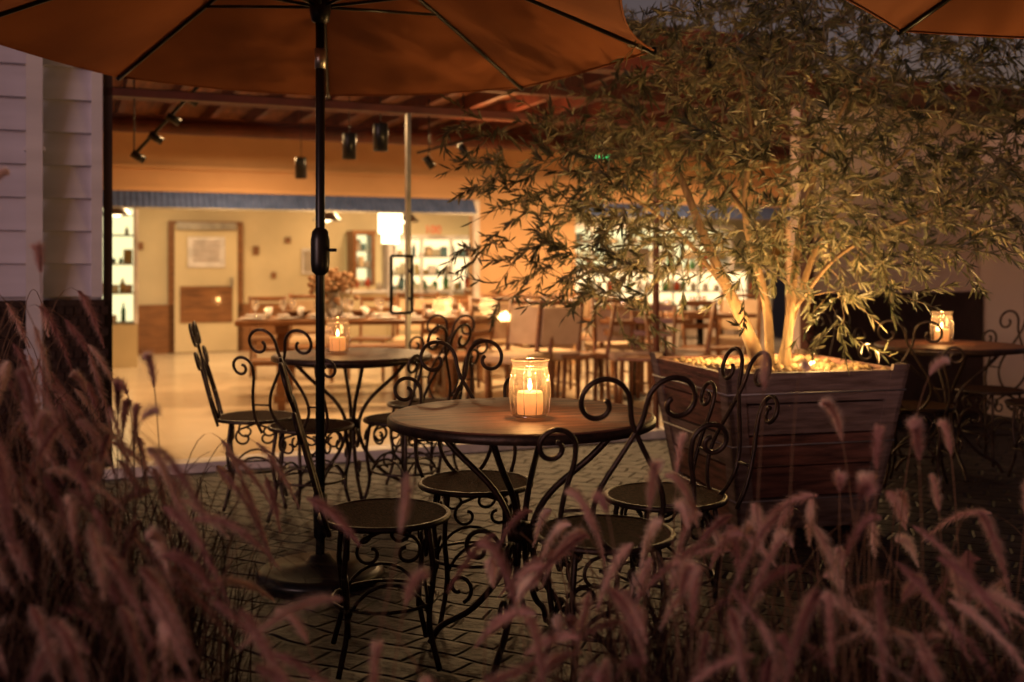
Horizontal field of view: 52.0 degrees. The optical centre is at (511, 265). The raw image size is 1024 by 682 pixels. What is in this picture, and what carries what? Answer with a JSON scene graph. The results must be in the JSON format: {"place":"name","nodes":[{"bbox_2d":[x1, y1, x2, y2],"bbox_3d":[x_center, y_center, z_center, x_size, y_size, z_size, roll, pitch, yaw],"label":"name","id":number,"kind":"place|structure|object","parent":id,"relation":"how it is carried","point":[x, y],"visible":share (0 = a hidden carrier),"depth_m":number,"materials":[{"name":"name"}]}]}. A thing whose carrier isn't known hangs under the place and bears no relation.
{"place":"outdoors","nodes":[
{"label":"outdoors","id":0,"kind":"place"},
{"bbox_2d":[0,164,444,681],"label":"fountain grass","id":1,"kind":"object","parent":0,"point":[41,640],"depth_m":2.06,"materials":[{"name":"plant"}]},
{"bbox_2d":[112,338,781,463],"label":"interior floor","id":2,"kind":"structure","parent":0,"point":[186,422],"depth_m":9.75,"materials":[{"name":"beige tile"}]},
{"bbox_2d":[102,208,137,367],"bbox_3d":[-4.939,0.240,12.423,0.960,1.980,0.410,0,0,-23],"label":"display fridge","id":3,"kind":"object","parent":2,"relation":"on","point":[124,291],"visible":0.27,"depth_m":12.48,"materials":[{"name":"glass"},{"name":"white paint"},{"name":"brushed metal"}]},
{"bbox_2d":[248,296,286,379],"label":"wooden chair","id":4,"kind":"object","parent":2,"relation":"on","point":[255,339],"visible":0.36,"depth_m":11.44,"materials":[{"name":"brown wood"}]},
{"bbox_2d":[288,293,333,381],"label":"dining chair","id":5,"kind":"object","parent":2,"relation":"on","point":[306,305],"visible":0.23,"depth_m":10.76,"materials":[{"name":"brown wood"}]},
{"bbox_2d":[265,343,436,389],"bbox_3d":[-1.487,1.009,10.430,1.900,0.442,0.300,0,0,-11],"label":"dining bench","id":6,"kind":"object","parent":2,"relation":"on","point":[270,348],"visible":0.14,"depth_m":10.32,"materials":[{"name":"brown wood"}]},
{"bbox_2d":[346,230,375,289],"bbox_3d":[-2.191,0.365,15.227,0.340,1.730,0.410,0,0,-23],"label":"cabinet","id":7,"kind":"object","parent":2,"relation":"on","point":[361,255],"depth_m":15.13,"materials":[{"name":"brown wood"}]},
{"bbox_2d":[234,314,495,402],"bbox_3d":[-1.354,0.850,9.726,2.300,0.740,0.850,0,0,-11],"label":"dining table","id":8,"kind":"object","parent":2,"relation":"on","point":[282,327],"visible":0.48,"depth_m":9.34,"materials":[{"name":"brown wood"}]},
{"bbox_2d":[307,267,359,316],"bbox_3d":[-1.631,0.249,9.559,0.421,0.462,0.426,0,0,-38],"label":"flower vase","id":9,"kind":"object","parent":8,"relation":"on","point":[340,282],"visible":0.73,"depth_m":9.49,"materials":[{"name":"plant"}]},
{"bbox_2d":[242,297,489,318],"bbox_3d":[-1.281,0.395,9.741,2.370,0.170,0.817,0,0,-11],"label":"table setting","id":10,"kind":"object","parent":8,"relation":"on","point":[362,312],"visible":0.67,"depth_m":9.56,"materials":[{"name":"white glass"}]},
{"bbox_2d":[251,357,478,410],"bbox_3d":[-1.248,1.009,8.958,1.900,0.442,0.300,0,0,-11],"label":"dining bench","id":11,"kind":"object","parent":2,"relation":"on","point":[281,390],"visible":0.31,"depth_m":8.84,"materials":[{"name":"brown wood"}]},
{"bbox_2d":[347,296,395,380],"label":"wooden chair","id":12,"kind":"object","parent":2,"relation":"on","point":[360,338],"visible":0.4,"depth_m":11.30,"materials":[{"name":"brown wood"}]},
{"bbox_2d":[339,276,468,343],"bbox_3d":[-1.280,0.691,15.615,2.500,1.099,0.460,0,0,-23],"label":"kitchen counter","id":13,"kind":"object","parent":2,"relation":"on","point":[374,330],"visible":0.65,"depth_m":15.13,"materials":[{"name":"white paint"}]},
{"bbox_2d":[392,292,438,378],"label":"dining chair","id":14,"kind":"object","parent":2,"relation":"on","point":[400,303],"visible":0.3,"depth_m":11.11,"materials":[{"name":"brown wood"}]},
{"bbox_2d":[381,235,468,342],"bbox_3d":[-1.172,0.395,15.525,1.450,1.670,0.410,0,0,-23],"label":"bar shelf","id":15,"kind":"object","parent":2,"relation":"on","point":[430,253],"visible":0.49,"depth_m":15.47,"materials":[{"name":"white paint"},{"name":"glass"},{"name":"brushed metal"}]},
{"bbox_2d":[427,225,440,233],"bbox_3d":[-1.133,-0.518,15.243,0.216,0.119,0.012,0,0,-23],"label":"menu sign","id":16,"kind":"object","parent":15,"relation":"attached to","point":[435,229],"visible":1,"depth_m":15.24,"materials":[{"name":"orange"}]},
{"bbox_2d":[393,303,461,399],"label":"wooden chair","id":17,"kind":"object","parent":2,"relation":"on","point":[425,306],"visible":0.54,"depth_m":9.29,"materials":[{"name":"brown wood"}]},
{"bbox_2d":[112,132,790,367],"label":"interior walls","id":18,"kind":"structure","parent":2,"relation":"on","point":[193,163],"depth_m":12.59,"materials":[{"name":"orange paint"}]},
{"bbox_2d":[168,221,242,353],"bbox_3d":[-4.238,0.320,14.548,1.000,1.860,0.135,0,0,-23],"label":"kitchen door","id":19,"kind":"structure","parent":18,"relation":"attached to","point":[205,276],"depth_m":14.51,"materials":[{"name":"brown wood"}]},
{"bbox_2d":[138,237,313,277],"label":"wall fixtures","id":20,"kind":"object","parent":18,"relation":"attached to","point":[306,261],"depth_m":15.12,"materials":[{"name":"brown wood"}]},
{"bbox_2d":[112,190,477,214],"bbox_3d":[-2.398,-0.675,11.409,4.280,0.190,0.150,0,0,-23],"label":"corrugated awning","id":21,"kind":"object","parent":18,"relation":"attached to","point":[217,201],"visible":0.88,"depth_m":11.36,"materials":[{"name":"metal"}]},
{"bbox_2d":[581,202,790,220],"bbox_3d":[2.341,-0.675,13.400,3.240,0.190,0.150,0,0,-23],"label":"corrugated awning","id":22,"kind":"object","parent":18,"relation":"attached to","point":[766,213],"visible":0.29,"depth_m":13.51,"materials":[{"name":"metal"}]},
{"bbox_2d":[430,299,479,387],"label":"wooden chair","id":23,"kind":"object","parent":2,"relation":"on","point":[463,302],"visible":0.16,"depth_m":10.35,"materials":[{"name":"brown wood"}]},
{"bbox_2d":[428,305,497,398],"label":"wooden chair","id":24,"kind":"object","parent":2,"relation":"on","point":[462,354],"visible":0.38,"depth_m":9.07,"materials":[{"name":"brown wood"}]},
{"bbox_2d":[464,289,505,370],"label":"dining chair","id":25,"kind":"object","parent":2,"relation":"on","point":[466,292],"visible":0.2,"depth_m":12.40,"materials":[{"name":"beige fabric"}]},
{"bbox_2d":[468,296,529,397],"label":"dining chair","id":26,"kind":"object","parent":2,"relation":"on","point":[500,330],"visible":0.31,"depth_m":9.66,"materials":[{"name":"brown wood"}]},
{"bbox_2d":[476,293,523,379],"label":"dining chair","id":27,"kind":"object","parent":2,"relation":"on","point":[482,295],"visible":0.19,"depth_m":10.96,"materials":[{"name":"brown wood"}]},
{"bbox_2d":[482,298,555,397],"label":"dining chair","id":28,"kind":"object","parent":2,"relation":"on","point":[521,329],"visible":0.66,"depth_m":9.04,"materials":[{"name":"brown wood"}]},
{"bbox_2d":[510,292,554,372],"bbox_3d":[0.150,0.775,12.000,0.800,0.930,0.800,0,0,-23],"label":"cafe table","id":29,"kind":"object","parent":2,"relation":"on","point":[528,293],"visible":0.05,"depth_m":11.95,"materials":[{"name":"brown wood"}]},
{"bbox_2d":[501,298,583,396],"bbox_3d":[0.250,0.775,9.900,0.800,0.930,0.800,0,0,-23],"label":"cafe table","id":30,"kind":"object","parent":2,"relation":"on","point":[503,319],"visible":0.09,"depth_m":9.87,"materials":[{"name":"brown wood"}]},
{"bbox_2d":[520,294,573,388],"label":"dining chair","id":31,"kind":"object","parent":2,"relation":"on","point":[568,346],"visible":0.3,"depth_m":10.23,"materials":[{"name":"brown wood"}]},
{"bbox_2d":[514,299,584,398],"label":"dining chair","id":32,"kind":"object","parent":2,"relation":"on","point":[568,330],"visible":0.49,"depth_m":9.00,"materials":[{"name":"brown wood"}]},
{"bbox_2d":[555,292,590,376],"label":"dining chair","id":33,"kind":"object","parent":2,"relation":"on","point":[587,310],"visible":0.21,"depth_m":11.46,"materials":[{"name":"brown wood"}]},
{"bbox_2d":[556,304,616,401],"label":"wooden chair","id":34,"kind":"object","parent":2,"relation":"on","point":[592,354],"visible":0.65,"depth_m":9.02,"materials":[{"name":"brown wood"}]},
{"bbox_2d":[574,298,613,378],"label":"wooden chair","id":35,"kind":"object","parent":2,"relation":"on","point":[588,338],"visible":0.05,"depth_m":11.14,"materials":[{"name":"brown wood"}]},
{"bbox_2d":[584,296,647,393],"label":"dining chair","id":36,"kind":"object","parent":2,"relation":"on","point":[588,345],"visible":0.28,"depth_m":9.98,"materials":[{"name":"brown wood"}]},
{"bbox_2d":[590,297,652,402],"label":"dining chair","id":37,"kind":"object","parent":2,"relation":"on","point":[598,335],"visible":0.45,"depth_m":9.33,"materials":[{"name":"brown wood"}]},
{"bbox_2d":[583,299,693,400],"bbox_3d":[1.100,0.775,9.600,0.800,0.930,0.800,0,0,-23],"label":"cafe table","id":38,"kind":"object","parent":2,"relation":"on","point":[633,322],"visible":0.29,"depth_m":9.44,"materials":[{"name":"brown wood"}]},
{"bbox_2d":[612,302,664,383],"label":"wooden chair","id":39,"kind":"object","parent":2,"relation":"on","point":[648,363],"visible":0.05,"depth_m":10.83,"materials":[{"name":"brown wood"}]},
{"bbox_2d":[617,304,677,403],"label":"wooden chair","id":40,"kind":"object","parent":2,"relation":"on","point":[632,359],"visible":0.43,"depth_m":9.05,"materials":[{"name":"brown wood"}]},
{"bbox_2d":[576,224,733,309],"bbox_3d":[1.645,0.315,15.624,3.680,1.830,0.410,0,0,-23],"label":"bottle shelf","id":41,"kind":"object","parent":2,"relation":"on","point":[580,228],"visible":0.11,"depth_m":15.90,"materials":[{"name":"white paint"}]},
{"bbox_2d":[576,247,774,353],"bbox_3d":[2.046,0.500,14.410,3.300,1.480,0.660,0,0,-23],"label":"display counter","id":42,"kind":"object","parent":2,"relation":"on","point":[711,289],"visible":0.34,"depth_m":14.50,"materials":[{"name":"white paint"}]},
{"bbox_2d":[644,303,710,405],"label":"wooden chair","id":43,"kind":"object","parent":2,"relation":"on","point":[649,335],"visible":0.34,"depth_m":9.04,"materials":[{"name":"brown wood"}]},
{"bbox_2d":[663,302,716,353],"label":"wooden chair","id":44,"kind":"object","parent":2,"relation":"on","point":[706,349],"visible":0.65,"depth_m":9.38,"materials":[{"name":"brown wood"}]},
{"bbox_2d":[648,295,756,343],"bbox_3d":[1.900,0.775,10.600,0.800,0.930,0.800,0,0,-23],"label":"cafe table","id":45,"kind":"object","parent":2,"relation":"on","point":[701,318],"visible":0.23,"depth_m":10.44,"materials":[{"name":"brown wood"}]},
{"bbox_2d":[679,300,742,354],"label":"wooden chair","id":46,"kind":"object","parent":2,"relation":"on","point":[717,347],"visible":0.42,"depth_m":10.17,"materials":[{"name":"brown wood"}]},
{"bbox_2d":[710,292,761,354],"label":"dining chair","id":47,"kind":"object","parent":2,"relation":"on","point":[753,306],"visible":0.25,"depth_m":11.00,"materials":[{"name":"brown wood"}]},
{"bbox_2d":[434,295,468,338],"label":"wooden chair","id":48,"kind":"object","parent":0,"point":[466,307],"visible":0.18,"depth_m":11.84,"materials":[{"name":"brown wood"}]},
{"bbox_2d":[112,72,849,161],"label":"ceiling","id":49,"kind":"structure","parent":0,"point":[233,120],"depth_m":9.90,"materials":[{"name":"brown wood"}]},
{"bbox_2d":[112,208,132,216],"bbox_3d":[-4.370,-1.045,11.600,0.350,1.030,0.350,0,0,0],"label":"dome lamp","id":50,"kind":"object","parent":49,"relation":"hanging from","point":[117,212],"visible":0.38,"depth_m":11.50,"materials":[{"name":"metal"}]},
{"bbox_2d":[130,80,199,163],"bbox_3d":[-2.420,-1.118,7.500,0.618,0.784,0.090,0,0,0],"label":"track light","id":51,"kind":"object","parent":49,"relation":"attached to","point":[154,136],"visible":0.56,"depth_m":7.49,"materials":[{"name":"black metal"}]},
{"bbox_2d":[295,157,306,178],"bbox_3d":[-1.930,-1.153,9.600,0.106,0.715,0.106,0,0,0],"label":"pendant lamp","id":52,"kind":"object","parent":49,"relation":"hanging from","point":[300,167],"visible":0.98,"depth_m":9.56,"materials":[{"name":"black metal"}]},
{"bbox_2d":[312,212,341,221],"bbox_3d":[-2.200,-1.025,12.500,0.350,1.030,0.350,0,0,0],"label":"dome lamp","id":53,"kind":"object","parent":49,"relation":"hanging from","point":[331,216],"visible":0.56,"depth_m":12.40,"materials":[{"name":"metal"}]},
{"bbox_2d":[342,96,355,159],"bbox_3d":[-1.217,-1.153,7.850,0.106,0.715,0.106,0,0,0],"label":"pendant lamp","id":54,"kind":"object","parent":49,"relation":"hanging from","point":[349,146],"visible":0.98,"depth_m":7.81,"materials":[{"name":"black metal"}]},
{"bbox_2d":[373,96,387,151],"bbox_3d":[-0.914,-1.153,7.300,0.106,0.715,0.106,0,0,0],"label":"pendant lamp","id":55,"kind":"object","parent":49,"relation":"hanging from","point":[380,136],"visible":0.94,"depth_m":7.26,"materials":[{"name":"black metal"}]},
{"bbox_2d":[378,213,401,243],"bbox_3d":[-1.450,-0.885,12.500,0.287,1.250,0.281,0,0,0],"label":"chandelier","id":56,"kind":"object","parent":49,"relation":"hanging from","point":[390,227],"visible":0.66,"depth_m":12.43,"materials":[{"name":"metal"}]},
{"bbox_2d":[402,214,418,222],"bbox_3d":[-1.350,-1.045,13.300,0.350,1.030,0.350,0,0,0],"label":"dome lamp","id":57,"kind":"object","parent":49,"relation":"hanging from","point":[414,218],"visible":0.31,"depth_m":13.21,"materials":[{"name":"metal"}]},
{"bbox_2d":[417,93,481,169],"bbox_3d":[-0.505,-1.121,8.610,0.555,0.678,0.081,0,0,0],"label":"spot lamp","id":58,"kind":"object","parent":49,"relation":"hanging from","point":[430,163],"visible":0.79,"depth_m":8.59,"materials":[{"name":"black metal"}]},
{"bbox_2d":[635,23,823,61],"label":"roof","id":59,"kind":"structure","parent":49,"relation":"on","point":[659,39],"depth_m":7.63,"materials":[{"name":"brown"}]},
{"bbox_2d":[9,274,1023,681],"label":"patio ground","id":60,"kind":"structure","parent":0,"point":[993,490],"depth_m":4.51,"materials":[{"name":"grey stone"}]},
{"bbox_2d":[0,45,102,299],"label":"siding wall","id":61,"kind":"structure","parent":60,"relation":"on","point":[73,168],"depth_m":6.07,"materials":[{"name":"white wood"}]},
{"bbox_2d":[24,53,44,407],"bbox_3d":[-2.710,-0.410,5.959,0.110,2.550,0.095,0,0,-23],"label":"downspout","id":62,"kind":"object","parent":61,"relation":"attached to","point":[34,148],"visible":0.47,"depth_m":5.91,"materials":[{"name":"paint"}]},
{"bbox_2d":[0,299,107,482],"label":"wainscot","id":63,"kind":"object","parent":61,"relation":"attached to","point":[74,311],"visible":0.37,"depth_m":6.00,"materials":[{"name":"brown wood"}]},
{"bbox_2d":[188,321,291,511],"bbox_3d":[-1.378,0.761,5.409,0.538,0.943,0.539,0,0,-11],"label":"bistro chair","id":64,"kind":"object","parent":60,"relation":"on","point":[233,419],"visible":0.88,"depth_m":5.32,"materials":[{"name":"metal"}]},
{"bbox_2d":[232,328,353,522],"bbox_3d":[-0.997,0.761,5.064,0.539,0.943,0.538,0,0,17],"label":"bistro chair","id":65,"kind":"object","parent":60,"relation":"on","point":[336,426],"visible":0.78,"depth_m":4.99,"materials":[{"name":"metal"}]},
{"bbox_2d":[0,0,656,595],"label":"patio umbrella","id":66,"kind":"object","parent":60,"relation":"on","point":[320,50],"visible":0.91,"depth_m":4.69,"materials":[{"name":"fabric"}]},
{"bbox_2d":[271,347,431,499],"bbox_3d":[-0.850,0.852,5.590,0.848,0.763,0.848,0,0,38],"label":"bistro table","id":67,"kind":"object","parent":60,"relation":"on","point":[361,358],"visible":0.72,"depth_m":5.52,"materials":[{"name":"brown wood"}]},
{"bbox_2d":[325,317,349,352],"bbox_3d":[-0.930,0.372,5.600,0.136,0.186,0.129,0,0,0],"label":"candle jar","id":68,"kind":"object","parent":67,"relation":"on","point":[338,342],"visible":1,"depth_m":5.57,"materials":[{"name":"clear glass"}]},
{"bbox_2d":[278,357,450,679],"bbox_3d":[-0.458,0.761,3.287,0.538,0.943,0.539,0,0,-12],"label":"bistro chair","id":69,"kind":"object","parent":60,"relation":"on","point":[374,517],"visible":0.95,"depth_m":3.20,"materials":[{"name":"metal"}]},
{"bbox_2d":[363,323,478,498],"bbox_3d":[-0.503,0.761,5.315,0.538,0.943,0.539,0,0,37],"label":"bistro chair","id":70,"kind":"object","parent":60,"relation":"on","point":[378,420],"visible":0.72,"depth_m":5.27,"materials":[{"name":"metal"}]},
{"bbox_2d":[385,314,487,484],"bbox_3d":[-0.474,0.761,6.003,0.539,0.943,0.538,0,0,27],"label":"bistro chair","id":71,"kind":"object","parent":60,"relation":"on","point":[395,404],"visible":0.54,"depth_m":6.09,"materials":[{"name":"metal"}]},
{"bbox_2d":[103,50,812,479],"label":"window frames","id":72,"kind":"structure","parent":60,"relation":"on","point":[109,94],"depth_m":6.78,"materials":[{"name":"black metal"}]},
{"bbox_2d":[390,254,413,314],"bbox_3d":[-0.726,0.125,6.839,0.160,0.389,0.071,0,0,-23],"label":"door handle","id":73,"kind":"object","parent":72,"relation":"attached to","point":[411,297],"visible":1,"depth_m":6.82,"materials":[{"name":"black metal"}]},
{"bbox_2d":[393,339,533,623],"bbox_3d":[-0.143,0.761,3.837,0.539,0.943,0.538,0,0,-12],"label":"bistro chair","id":74,"kind":"object","parent":60,"relation":"on","point":[470,485],"visible":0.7,"depth_m":3.87,"materials":[{"name":"metal"}]},
{"bbox_2d":[387,397,655,678],"bbox_3d":[0.030,0.852,3.330,0.848,0.763,0.848,0,0,-17],"label":"bistro table","id":75,"kind":"object","parent":60,"relation":"on","point":[494,423],"visible":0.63,"depth_m":3.26,"materials":[{"name":"brown wood"}]},
{"bbox_2d":[509,357,550,418],"bbox_3d":[0.055,0.376,3.220,0.130,0.177,0.123,0,0,0],"label":"candle jar","id":76,"kind":"object","parent":75,"relation":"on","point":[529,401],"visible":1,"depth_m":3.19,"materials":[{"name":"clear glass"}]},
{"bbox_2d":[533,375,728,681],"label":"bistro chair","id":77,"kind":"object","parent":60,"relation":"on","point":[636,526],"visible":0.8,"depth_m":2.90,"materials":[{"name":"metal"}]},
{"bbox_2d":[604,346,779,643],"bbox_3d":[0.576,0.761,3.577,0.538,0.943,0.539,0,0,-17],"label":"bistro chair","id":78,"kind":"object","parent":60,"relation":"on","point":[626,497],"visible":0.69,"depth_m":3.55,"materials":[{"name":"metal"}]},
{"bbox_2d":[649,349,909,534],"bbox_3d":[1.291,0.850,5.226,0.930,0.780,0.930,0,0,-14],"label":"wooden planter","id":79,"kind":"object","parent":60,"relation":"on","point":[867,397],"visible":0.72,"depth_m":4.87,"materials":[{"name":"brown wood"}]},
{"bbox_2d":[432,0,1023,375],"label":"olive tree","id":80,"kind":"object","parent":79,"relation":"in","point":[984,195],"visible":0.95,"depth_m":4.98,"materials":[{"name":"green plant"}]},
{"bbox_2d":[805,308,902,458],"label":"bistro chair","id":81,"kind":"object","parent":60,"relation":"on","point":[835,334],"visible":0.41,"depth_m":6.99,"materials":[{"name":"metal"}]},
{"bbox_2d":[791,105,1023,417],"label":"stucco wall","id":82,"kind":"structure","parent":60,"relation":"on","point":[1003,282],"depth_m":8.56,"materials":[{"name":"beige paint"}]},
{"bbox_2d":[813,291,984,419],"bbox_3d":[3.142,0.730,8.449,1.720,1.020,0.100,0,0,-23],"label":"wainscot","id":83,"kind":"object","parent":82,"relation":"attached to","point":[967,315],"visible":0.43,"depth_m":8.48,"materials":[{"name":"brown wood"}]},
{"bbox_2d":[781,77,1023,114],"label":"eave beam","id":84,"kind":"structure","parent":82,"relation":"on","point":[917,98],"depth_m":8.01,"materials":[{"name":"brown wood"}]},
{"bbox_2d":[858,319,964,493],"bbox_3d":[2.224,0.761,5.797,0.539,0.943,0.538,0,0,27],"label":"bistro chair","id":85,"kind":"object","parent":60,"relation":"on","point":[927,406],"visible":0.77,"depth_m":5.68,"materials":[{"name":"metal"}]},
{"bbox_2d":[846,0,1023,38],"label":"patio umbrella","id":86,"kind":"object","parent":60,"relation":"on","point":[991,18],"visible":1,"depth_m":3.90,"materials":[{"name":"fabric"}]},
{"bbox_2d":[873,339,1023,482],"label":"bistro table","id":87,"kind":"object","parent":60,"relation":"on","point":[969,348],"visible":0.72,"depth_m":6.20,"materials":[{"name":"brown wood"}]},
{"bbox_2d":[930,311,953,342],"bbox_3d":[2.580,0.372,6.300,0.136,0.186,0.129,0,0,0],"label":"candle jar","id":88,"kind":"object","parent":87,"relation":"on","point":[946,335],"visible":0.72,"depth_m":6.26,"materials":[{"name":"clear glass"}]},
{"bbox_2d":[952,310,1023,466],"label":"bistro chair","id":89,"kind":"object","parent":60,"relation":"on","point":[986,390],"visible":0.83,"depth_m":6.63,"materials":[{"name":"metal"}]},
{"bbox_2d":[1004,398,1023,486],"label":"bistro chair","id":90,"kind":"object","parent":60,"relation":"on","point":[1017,402],"visible":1,"depth_m":6.08,"materials":[{"name":"metal"}]},
{"bbox_2d":[143,350,1023,681],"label":"fountain grass","id":91,"kind":"object","parent":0,"point":[879,630],"depth_m":2.07,"materials":[{"name":"brown plant"}]},
{"bbox_2d":[645,303,662,351],"bbox_3d":[1.818,0.871,13.663,0.340,0.742,0.340,0,0,0],"label":"bar stool","id":92,"kind":"object","parent":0,"point":[659,336],"visible":0.11,"depth_m":13.56,"materials":[{"name":"brown wood"}]},
{"bbox_2d":[678,304,698,346],"bbox_3d":[2.371,0.871,13.896,0.340,0.742,0.340,0,0,0],"label":"bar stool","id":93,"kind":"object","parent":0,"point":[694,337],"visible":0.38,"depth_m":13.96,"materials":[{"name":"brown wood"}]},
{"bbox_2d":[622,0,1023,273],"label":"sky","id":94,"kind":"structure","parent":0,"point":[630,4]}
]}

